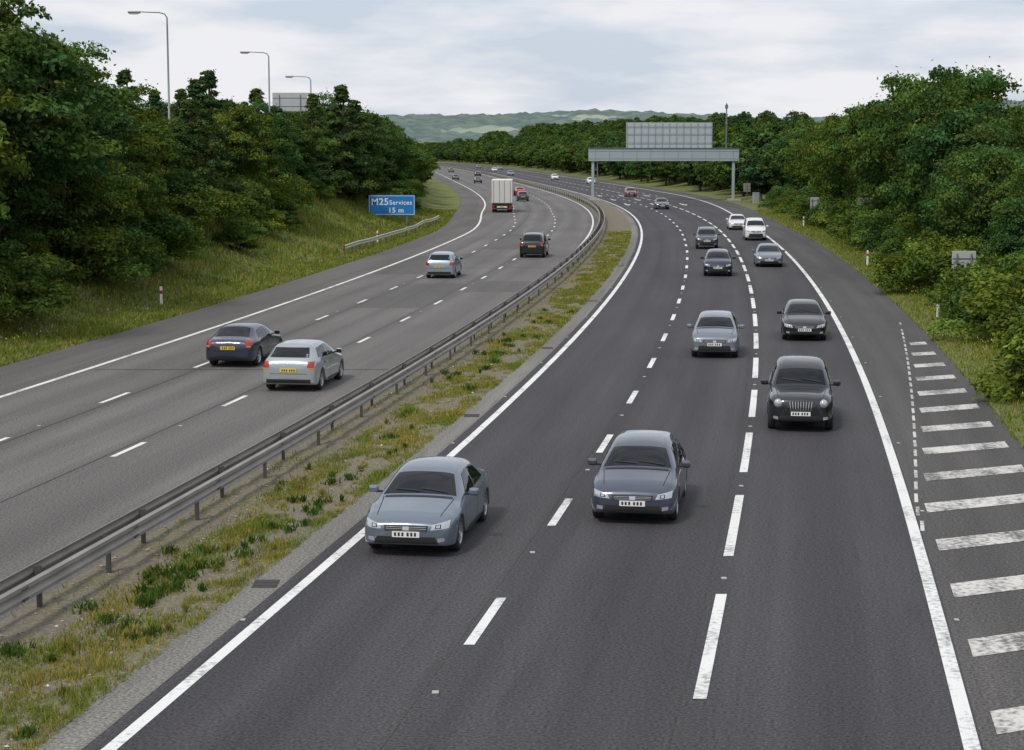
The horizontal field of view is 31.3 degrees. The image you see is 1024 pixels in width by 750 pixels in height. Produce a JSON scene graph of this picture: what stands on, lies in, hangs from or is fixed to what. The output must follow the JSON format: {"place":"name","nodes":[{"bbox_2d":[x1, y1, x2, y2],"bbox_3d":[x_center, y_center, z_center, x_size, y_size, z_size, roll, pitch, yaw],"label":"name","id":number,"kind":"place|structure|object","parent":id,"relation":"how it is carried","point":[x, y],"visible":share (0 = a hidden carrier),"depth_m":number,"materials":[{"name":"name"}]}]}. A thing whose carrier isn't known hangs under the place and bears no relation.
{"place":"outdoors","nodes":[
{"label":"outdoors","id":0,"kind":"place"},
{"bbox_2d":[0,142,1023,747],"bbox_3d":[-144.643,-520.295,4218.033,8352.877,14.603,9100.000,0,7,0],"label":"ground","id":1,"kind":"structure","parent":0,"point":[440,196],"depth_m":115.47,"materials":[{"name":"green plant"}]},
{"bbox_2d":[0,88,23,219],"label":"deciduous tree","id":2,"kind":"object","parent":1,"relation":"on","point":[3,207],"visible":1,"depth_m":69.34,"materials":[{"name":"green plant"}]},
{"bbox_2d":[0,21,33,203],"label":"deciduous tree","id":3,"kind":"object","parent":1,"relation":"on","point":[7,161],"visible":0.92,"depth_m":78.18,"materials":[{"name":"green plant"}]},
{"bbox_2d":[0,234,45,282],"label":"bush","id":4,"kind":"object","parent":1,"relation":"on","point":[17,245],"visible":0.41,"depth_m":80.15,"materials":[{"name":"green plant"}]},
{"bbox_2d":[0,234,59,275],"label":"bush","id":5,"kind":"object","parent":1,"relation":"on","point":[37,247],"visible":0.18,"depth_m":82.68,"materials":[{"name":"green plant"}]},
{"bbox_2d":[0,227,70,276],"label":"bush","id":6,"kind":"object","parent":1,"relation":"on","point":[30,235],"visible":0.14,"depth_m":84.59,"materials":[{"name":"green plant"}]},
{"bbox_2d":[0,245,79,321],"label":"bush","id":7,"kind":"object","parent":1,"relation":"on","point":[34,295],"visible":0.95,"depth_m":75.16,"materials":[{"name":"green plant"}]},
{"bbox_2d":[0,0,91,233],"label":"deciduous tree","id":8,"kind":"object","parent":1,"relation":"on","point":[10,19],"visible":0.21,"depth_m":87.58,"materials":[{"name":"green plant"}]},
{"bbox_2d":[0,25,126,239],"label":"deciduous tree","id":9,"kind":"object","parent":1,"relation":"on","point":[59,152],"visible":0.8,"depth_m":82.11,"materials":[{"name":"green plant"}]},
{"bbox_2d":[0,221,151,281],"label":"bush","id":10,"kind":"object","parent":1,"relation":"on","point":[90,256],"visible":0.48,"depth_m":87.78,"materials":[{"name":"green plant"}]},
{"bbox_2d":[8,129,147,260],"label":"deciduous tree","id":11,"kind":"object","parent":1,"relation":"on","point":[95,194],"visible":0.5,"depth_m":88.45,"materials":[{"name":"green plant"}]},
{"bbox_2d":[5,30,166,198],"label":"deciduous tree","id":12,"kind":"object","parent":1,"relation":"on","point":[126,103],"visible":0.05,"depth_m":100.36,"materials":[{"name":"green plant"}]},
{"bbox_2d":[44,74,143,220],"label":"deciduous tree","id":13,"kind":"object","parent":1,"relation":"on","point":[118,131],"visible":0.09,"depth_m":93.67,"materials":[{"name":"green plant"}]},
{"bbox_2d":[40,216,168,280],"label":"bush","id":14,"kind":"object","parent":1,"relation":"on","point":[135,257],"visible":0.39,"depth_m":90.21,"materials":[{"name":"green plant"}]},
{"bbox_2d":[59,226,173,278],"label":"bush","id":15,"kind":"object","parent":1,"relation":"on","point":[153,272],"visible":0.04,"depth_m":92.48,"materials":[{"name":"green plant"}]},
{"bbox_2d":[103,159,176,232],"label":"deciduous tree","id":16,"kind":"object","parent":1,"relation":"on","point":[148,197],"visible":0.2,"depth_m":97.86,"materials":[{"name":"green plant"}]},
{"bbox_2d":[116,117,194,198],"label":"deciduous tree","id":17,"kind":"object","parent":1,"relation":"on","point":[152,157],"visible":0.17,"depth_m":104.81,"materials":[{"name":"green plant"}]},
{"bbox_2d":[103,202,214,255],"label":"bush","id":18,"kind":"object","parent":1,"relation":"on","point":[176,228],"visible":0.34,"depth_m":99.14,"materials":[{"name":"green plant"}]},
{"bbox_2d":[135,117,209,199],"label":"deciduous tree","id":19,"kind":"object","parent":1,"relation":"on","point":[183,160],"visible":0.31,"depth_m":114.74,"materials":[{"name":"green plant"}]},
{"bbox_2d":[144,177,241,221],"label":"bush","id":20,"kind":"object","parent":1,"relation":"on","point":[200,206],"visible":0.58,"depth_m":114.55,"materials":[{"name":"green plant"}]},
{"bbox_2d":[170,98,225,195],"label":"conical tree","id":21,"kind":"object","parent":1,"relation":"on","point":[187,108],"visible":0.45,"depth_m":122.42,"materials":[{"name":"green plant"}]},
{"bbox_2d":[172,78,242,191],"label":"conical tree","id":22,"kind":"object","parent":1,"relation":"on","point":[196,89],"visible":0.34,"depth_m":128.35,"materials":[{"name":"green plant"}]},
{"bbox_2d":[176,69,239,179],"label":"conical tree","id":23,"kind":"object","parent":1,"relation":"on","point":[209,78],"visible":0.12,"depth_m":139.01,"materials":[{"name":"green plant"}]},
{"bbox_2d":[175,184,254,219],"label":"bush","id":24,"kind":"object","parent":1,"relation":"on","point":[232,197],"visible":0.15,"depth_m":118.49,"materials":[{"name":"green plant"}]},
{"bbox_2d":[0,192,456,366],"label":"grass","id":25,"kind":"structure","parent":1,"relation":"on","point":[24,340],"depth_m":104.72,"materials":[{"name":"green plant"}]},
{"bbox_2d":[212,226,263,250],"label":"bush","id":26,"kind":"object","parent":1,"relation":"on","point":[249,241],"visible":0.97,"depth_m":117.20,"materials":[{"name":"green plant"}]},
{"bbox_2d":[0,172,483,394],"bbox_3d":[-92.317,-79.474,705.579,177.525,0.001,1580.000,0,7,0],"label":"hard shoulder","id":27,"kind":"object","parent":1,"relation":"on","point":[28,372],"visible":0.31,"depth_m":84.74},
{"bbox_2d":[217,215,269,238],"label":"bush","id":28,"kind":"object","parent":1,"relation":"on","point":[258,231],"visible":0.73,"depth_m":122.92,"materials":[{"name":"green plant"}]},
{"bbox_2d":[209,96,287,184],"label":"deciduous tree","id":29,"kind":"object","parent":1,"relation":"on","point":[244,145],"visible":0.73,"depth_m":134.67,"materials":[{"name":"green plant"}]},
{"bbox_2d":[225,176,280,216],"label":"bush","id":30,"kind":"object","parent":1,"relation":"on","point":[252,190],"visible":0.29,"depth_m":130.26,"materials":[{"name":"green plant"}]},
{"bbox_2d":[239,210,287,230],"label":"bush","id":31,"kind":"object","parent":1,"relation":"on","point":[272,223],"visible":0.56,"depth_m":130.12,"materials":[{"name":"green plant"}]},
{"bbox_2d":[224,97,304,182],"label":"deciduous tree","id":32,"kind":"object","parent":1,"relation":"on","point":[284,148],"visible":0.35,"depth_m":143.49,"materials":[{"name":"green plant"}]},
{"bbox_2d":[256,181,312,213],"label":"bush","id":33,"kind":"object","parent":1,"relation":"on","point":[282,194],"visible":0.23,"depth_m":138.75,"materials":[{"name":"green plant"}]},
{"bbox_2d":[261,167,317,204],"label":"bush","id":34,"kind":"object","parent":1,"relation":"on","point":[307,199],"visible":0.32,"depth_m":142.49,"materials":[{"name":"green plant"}]},
{"bbox_2d":[272,93,307,115],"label":"road sign","id":35,"kind":"object","parent":1,"relation":"on","point":[291,101],"visible":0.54,"depth_m":187.96,"materials":[{"name":"grey metal"}]},
{"bbox_2d":[0,166,597,620],"bbox_3d":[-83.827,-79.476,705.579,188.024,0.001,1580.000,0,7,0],"label":"motorway carriageway","id":36,"kind":"structure","parent":1,"relation":"on","point":[48,516],"depth_m":56.39,"materials":[{"name":"grey asphalt"}]},
{"bbox_2d":[206,322,282,364],"bbox_3d":[-9.634,-1.230,66.148,2.200,1.420,4.628,1,7,8],"label":"saloon car","id":37,"kind":"object","parent":36,"relation":"on","point":[254,343],"visible":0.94,"depth_m":64.40,"materials":[{"name":"paint"}]},
{"bbox_2d":[263,339,343,388],"bbox_3d":[-6.751,-0.465,59.592,2.224,1.507,4.313,1,7,8],"label":"hatchback car","id":38,"kind":"object","parent":36,"relation":"on","point":[315,363],"visible":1,"depth_m":57.75,"materials":[{"name":"paint"}]},
{"bbox_2d":[0,165,630,749],"bbox_3d":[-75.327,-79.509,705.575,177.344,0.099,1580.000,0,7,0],"label":"central reservation","id":39,"kind":"structure","parent":36,"relation":"on","point":[48,615],"depth_m":37.53,"materials":[{"name":"plant"}]},
{"bbox_2d":[0,306,574,739],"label":"weeds","id":40,"kind":"object","parent":39,"relation":"on","point":[9,650],"visible":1,"depth_m":32.66,"materials":[{"name":"green plant"}]},
{"bbox_2d":[0,164,604,615],"bbox_3d":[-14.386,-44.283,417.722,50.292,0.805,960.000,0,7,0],"label":"crash barrier","id":41,"kind":"object","parent":39,"relation":"on","point":[40,576],"visible":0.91,"depth_m":40.30,"materials":[{"name":"metal"}]},
{"bbox_2d":[32,183,637,749],"bbox_3d":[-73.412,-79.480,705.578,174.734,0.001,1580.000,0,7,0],"label":"road shoulder","id":42,"kind":"object","parent":36,"relation":"on","point":[100,715],"visible":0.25,"depth_m":31.49,"materials":[{"name":"grey asphalt"}]},
{"bbox_2d":[0,187,749,749],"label":"asphalt joints","id":43,"kind":"object","parent":36,"relation":"on","point":[530,539],"visible":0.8,"depth_m":44.37,"materials":[{"name":"black asphalt"}]},
{"bbox_2d":[425,251,462,277],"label":"hatchback car","id":44,"kind":"object","parent":36,"relation":"on","point":[443,263],"visible":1,"depth_m":108.20,"materials":[{"name":"paint"}]},
{"bbox_2d":[351,234,545,307],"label":"asphalt repair patch","id":45,"kind":"object","parent":36,"relation":"on","point":[413,296],"visible":0.85,"depth_m":101.22,"materials":[{"name":"grey asphalt"}]},
{"bbox_2d":[0,164,980,749],"bbox_3d":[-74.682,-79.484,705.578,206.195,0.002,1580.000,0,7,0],"label":"road markings","id":46,"kind":"object","parent":36,"relation":"on","point":[968,732],"visible":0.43,"depth_m":34.41,"materials":[{"name":"paint"}]},
{"bbox_2d":[491,179,514,211],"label":"box lorry","id":47,"kind":"object","parent":36,"relation":"on","point":[502,193],"visible":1,"depth_m":220.59,"materials":[{"name":"silver metal"}]},
{"bbox_2d":[520,231,550,256],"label":"suv car","id":48,"kind":"object","parent":36,"relation":"on","point":[534,243],"visible":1,"depth_m":128.80,"materials":[{"name":"paint"}]},
{"bbox_2d":[287,116,342,182],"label":"deciduous tree","id":49,"kind":"object","parent":1,"relation":"on","point":[310,146],"visible":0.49,"depth_m":157.94,"materials":[{"name":"green plant"}]},
{"bbox_2d":[0,230,631,749],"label":"grass","id":50,"kind":"structure","parent":1,"relation":"on","point":[600,272],"depth_m":36.51,"materials":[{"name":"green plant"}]},
{"bbox_2d":[302,107,341,187],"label":"conical tree","id":51,"kind":"object","parent":1,"relation":"on","point":[328,160],"visible":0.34,"depth_m":166.42,"materials":[{"name":"green plant"}]},
{"bbox_2d":[300,93,351,180],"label":"conical tree","id":52,"kind":"object","parent":1,"relation":"on","point":[313,101],"visible":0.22,"depth_m":171.82,"materials":[{"name":"green plant"}]},
{"bbox_2d":[297,90,391,158],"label":"deciduous tree","id":53,"kind":"object","parent":1,"relation":"on","point":[375,137],"visible":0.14,"depth_m":185.73,"materials":[{"name":"green plant"}]},
{"bbox_2d":[322,84,382,200],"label":"conical tree","id":54,"kind":"object","parent":1,"relation":"on","point":[351,138],"visible":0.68,"depth_m":175.63,"materials":[{"name":"green plant"}]},
{"bbox_2d":[334,99,394,201],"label":"conical tree","id":55,"kind":"object","parent":1,"relation":"on","point":[384,187],"visible":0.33,"depth_m":182.14,"materials":[{"name":"green plant"}]},
{"bbox_2d":[365,112,407,172],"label":"deciduous tree","id":56,"kind":"object","parent":1,"relation":"on","point":[396,146],"visible":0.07,"depth_m":204.21,"materials":[{"name":"green plant"}]},
{"bbox_2d":[368,113,407,187],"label":"conical tree","id":57,"kind":"object","parent":1,"relation":"on","point":[389,167],"visible":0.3,"depth_m":200.16,"materials":[{"name":"green plant"}]},
{"bbox_2d":[368,195,414,223],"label":"motorway services sign","id":58,"kind":"object","parent":1,"relation":"on","point":[391,204],"visible":1,"depth_m":177.31,"materials":[{"name":"blue metal"}]},
{"bbox_2d":[343,215,439,254],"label":"crash barrier","id":59,"kind":"object","parent":1,"relation":"on","point":[373,239],"visible":0.78,"depth_m":150.22,"materials":[{"name":"metal"}]},
{"bbox_2d":[373,127,419,182],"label":"deciduous tree","id":60,"kind":"object","parent":1,"relation":"on","point":[403,160],"visible":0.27,"depth_m":210.96,"materials":[{"name":"green plant"}]},
{"bbox_2d":[406,138,435,184],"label":"deciduous tree","id":61,"kind":"object","parent":1,"relation":"on","point":[420,160],"visible":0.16,"depth_m":234.30,"materials":[{"name":"green plant"}]},
{"bbox_2d":[1,196,1023,393],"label":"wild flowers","id":62,"kind":"object","parent":1,"relation":"on","point":[378,243],"visible":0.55,"depth_m":97.40,"materials":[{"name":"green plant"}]},
{"bbox_2d":[82,163,983,749],"bbox_3d":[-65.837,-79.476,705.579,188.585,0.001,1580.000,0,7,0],"label":"motorway carriageway","id":63,"kind":"structure","parent":1,"relation":"on","point":[826,639],"depth_m":31.51,"materials":[{"name":"grey asphalt"}]},
{"bbox_2d":[365,456,489,549],"bbox_3d":[-1.626,2.446,36.374,2.200,1.420,4.628,1,7,9],"label":"saloon car","id":64,"kind":"object","parent":63,"relation":"on","point":[433,500],"visible":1,"depth_m":35.18,"materials":[{"name":"paint"}]},
{"bbox_2d":[588,430,690,518],"bbox_3d":[2.768,2.075,39.149,2.180,1.477,4.228,1,7,9],"label":"car","id":65,"kind":"object","parent":63,"relation":"on","point":[642,472],"visible":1,"depth_m":37.91,"materials":[{"name":"paint"}]},
{"bbox_2d":[693,226,719,248],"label":"suv car","id":66,"kind":"object","parent":63,"relation":"on","point":[706,236],"visible":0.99,"depth_m":140.45,"materials":[{"name":"paint"}]},
{"bbox_2d":[687,310,744,356],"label":"hatchback car","id":67,"kind":"object","parent":63,"relation":"on","point":[716,330],"visible":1,"depth_m":67.16,"materials":[{"name":"paint"}]},
{"bbox_2d":[700,248,735,275],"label":"hatchback car","id":68,"kind":"object","parent":63,"relation":"on","point":[717,260],"visible":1,"depth_m":110.26,"materials":[{"name":"paint"}]},
{"bbox_2d":[742,217,768,239],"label":"van","id":69,"kind":"object","parent":63,"relation":"on","point":[754,227],"visible":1,"depth_m":153.58,"materials":[{"name":"paint"}]},
{"bbox_2d":[752,243,784,266],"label":"saloon car","id":70,"kind":"object","parent":63,"relation":"on","point":[767,253],"visible":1,"depth_m":119.13,"materials":[{"name":"paint"}]},
{"bbox_2d":[761,355,840,428],"bbox_3d":[8.113,0.414,51.439,2.200,1.760,4.528,1,7,8],"label":"taxi cab","id":71,"kind":"object","parent":63,"relation":"on","point":[799,388],"visible":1,"depth_m":50.02,"materials":[{"name":"paint"}]},
{"bbox_2d":[777,298,830,339],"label":"hatchback car","id":72,"kind":"object","parent":63,"relation":"on","point":[802,316],"visible":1,"depth_m":73.36,"materials":[{"name":"paint"}]},
{"bbox_2d":[588,103,740,200],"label":"sign gantry","id":73,"kind":"object","parent":1,"relation":"on","point":[669,142],"visible":0.87,"depth_m":272.16,"materials":[{"name":"metal"}]},
{"bbox_2d":[436,162,1023,749],"bbox_3d":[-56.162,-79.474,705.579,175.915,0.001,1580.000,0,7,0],"label":"hard shoulder","id":74,"kind":"object","parent":1,"relation":"on","point":[870,314],"visible":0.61,"depth_m":45.27},
{"bbox_2d":[899,322,1023,733],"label":"hatched road markings","id":75,"kind":"object","parent":74,"relation":"on","point":[1007,720],"visible":1,"depth_m":38.77,"materials":[{"name":"paint"}]},
{"bbox_2d":[766,121,815,183],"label":"deciduous tree","id":76,"kind":"object","parent":1,"relation":"on","point":[783,142],"visible":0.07,"depth_m":249.01,"materials":[{"name":"green plant"}]},
{"bbox_2d":[777,115,831,190],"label":"deciduous tree","id":77,"kind":"object","parent":1,"relation":"on","point":[793,161],"visible":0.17,"depth_m":222.60,"materials":[{"name":"green plant"}]},
{"bbox_2d":[789,192,823,218],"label":"bush","id":78,"kind":"object","parent":1,"relation":"on","point":[799,210],"visible":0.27,"depth_m":193.41,"materials":[{"name":"green plant"}]},
{"bbox_2d":[794,109,846,193],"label":"deciduous tree","id":79,"kind":"object","parent":1,"relation":"on","point":[804,152],"visible":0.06,"depth_m":198.68,"materials":[{"name":"green plant"}]},
{"bbox_2d":[805,197,855,226],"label":"bush","id":80,"kind":"object","parent":1,"relation":"on","point":[818,218],"visible":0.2,"depth_m":171.06,"materials":[{"name":"green plant"}]},
{"bbox_2d":[805,103,865,200],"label":"deciduous tree","id":81,"kind":"object","parent":1,"relation":"on","point":[827,129],"visible":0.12,"depth_m":179.01,"materials":[{"name":"green plant"}]},
{"bbox_2d":[821,95,890,207],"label":"deciduous tree","id":82,"kind":"object","parent":1,"relation":"on","point":[840,132],"visible":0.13,"depth_m":159.04,"materials":[{"name":"green plant"}]},
{"bbox_2d":[836,65,909,213],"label":"deciduous tree","id":83,"kind":"object","parent":1,"relation":"on","point":[873,204],"visible":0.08,"depth_m":141.78,"materials":[{"name":"green plant"}]},
{"bbox_2d":[841,205,916,248],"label":"bush","id":84,"kind":"object","parent":1,"relation":"on","point":[876,214],"visible":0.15,"depth_m":138.12,"materials":[{"name":"green plant"}]},
{"bbox_2d":[849,210,909,247],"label":"bush","id":85,"kind":"object","parent":1,"relation":"on","point":[864,239],"visible":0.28,"depth_m":133.25,"materials":[{"name":"green plant"}]},
{"bbox_2d":[753,209,1023,448],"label":"grass","id":86,"kind":"structure","parent":1,"relation":"on","point":[810,232],"depth_m":82.94,"materials":[{"name":"green plant"}]},
{"bbox_2d":[879,209,927,252],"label":"bush","id":87,"kind":"object","parent":1,"relation":"on","point":[911,224],"visible":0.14,"depth_m":123.82,"materials":[{"name":"green plant"}]},
{"bbox_2d":[874,227,950,261],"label":"bush","id":88,"kind":"object","parent":1,"relation":"on","point":[898,240],"visible":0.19,"depth_m":118.31,"materials":[{"name":"green plant"}]},
{"bbox_2d":[867,230,988,291],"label":"bush","id":89,"kind":"object","parent":1,"relation":"on","point":[914,262],"visible":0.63,"depth_m":96.07,"materials":[{"name":"green plant"}]},
{"bbox_2d":[853,59,1022,214],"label":"deciduous tree","id":90,"kind":"object","parent":1,"relation":"on","point":[877,123],"visible":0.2,"depth_m":127.79,"materials":[{"name":"green plant"}]},
{"bbox_2d":[894,224,987,277],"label":"bush","id":91,"kind":"object","parent":1,"relation":"on","point":[941,231],"visible":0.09,"depth_m":101.57,"materials":[{"name":"green plant"}]},
{"bbox_2d":[865,56,1023,227],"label":"deciduous tree","id":92,"kind":"object","parent":1,"relation":"on","point":[987,85],"visible":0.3,"depth_m":120.11,"materials":[{"name":"green plant"}]},
{"bbox_2d":[913,253,977,295],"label":"bush","id":93,"kind":"object","parent":1,"relation":"on","point":[929,282],"visible":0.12,"depth_m":95.32,"materials":[{"name":"green plant"}]},
{"bbox_2d":[880,95,1023,233],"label":"deciduous tree","id":94,"kind":"object","parent":1,"relation":"on","point":[933,137],"visible":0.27,"depth_m":112.68,"materials":[{"name":"green plant"}]},
{"bbox_2d":[934,278,1002,322],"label":"bush","id":95,"kind":"object","parent":1,"relation":"on","point":[956,298],"visible":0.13,"depth_m":78.04,"materials":[{"name":"green plant"}]},
{"bbox_2d":[920,137,1023,253],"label":"deciduous tree","id":96,"kind":"object","parent":1,"relation":"on","point":[976,211],"visible":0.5,"depth_m":99.58,"materials":[{"name":"green plant"}]},
{"bbox_2d":[924,252,1023,320],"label":"bush","id":97,"kind":"object","parent":1,"relation":"on","point":[951,288],"visible":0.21,"depth_m":80.08,"materials":[{"name":"green plant"}]},
{"bbox_2d":[925,259,1023,339],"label":"bush","id":98,"kind":"object","parent":1,"relation":"on","point":[1000,303],"visible":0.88,"depth_m":71.91,"materials":[{"name":"green plant"}]},
{"bbox_2d":[930,120,1023,226],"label":"deciduous tree","id":99,"kind":"object","parent":1,"relation":"on","point":[976,134],"visible":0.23,"depth_m":106.88,"materials":[{"name":"green plant"}]},
{"bbox_2d":[930,249,1023,313],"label":"bush","id":100,"kind":"object","parent":1,"relation":"on","point":[957,272],"visible":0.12,"depth_m":80.62,"materials":[{"name":"green plant"}]},
{"bbox_2d":[954,317,1023,402],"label":"bush","id":101,"kind":"object","parent":1,"relation":"on","point":[1014,335],"visible":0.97,"depth_m":55.27,"materials":[{"name":"green plant"}]},
{"bbox_2d":[979,195,1023,258],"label":"deciduous tree","id":102,"kind":"object","parent":1,"relation":"on","point":[1006,238],"visible":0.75,"depth_m":85.84,"materials":[{"name":"green plant"}]},
{"bbox_2d":[988,159,1023,233],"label":"deciduous tree","id":103,"kind":"object","parent":1,"relation":"on","point":[1015,186],"visible":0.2,"depth_m":94.59,"materials":[{"name":"green plant"}]},
{"bbox_2d":[1,0,1023,117],"label":"sky","id":104,"kind":"structure","parent":0,"point":[817,58],"materials":[{"name":"white"}]},
{"bbox_2d":[379,99,1023,142],"bbox_3d":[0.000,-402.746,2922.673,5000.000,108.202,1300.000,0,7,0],"label":"distant hill","id":105,"kind":"structure","parent":0,"point":[423,128],"depth_m":2756.26,"materials":[{"name":"green plant"}]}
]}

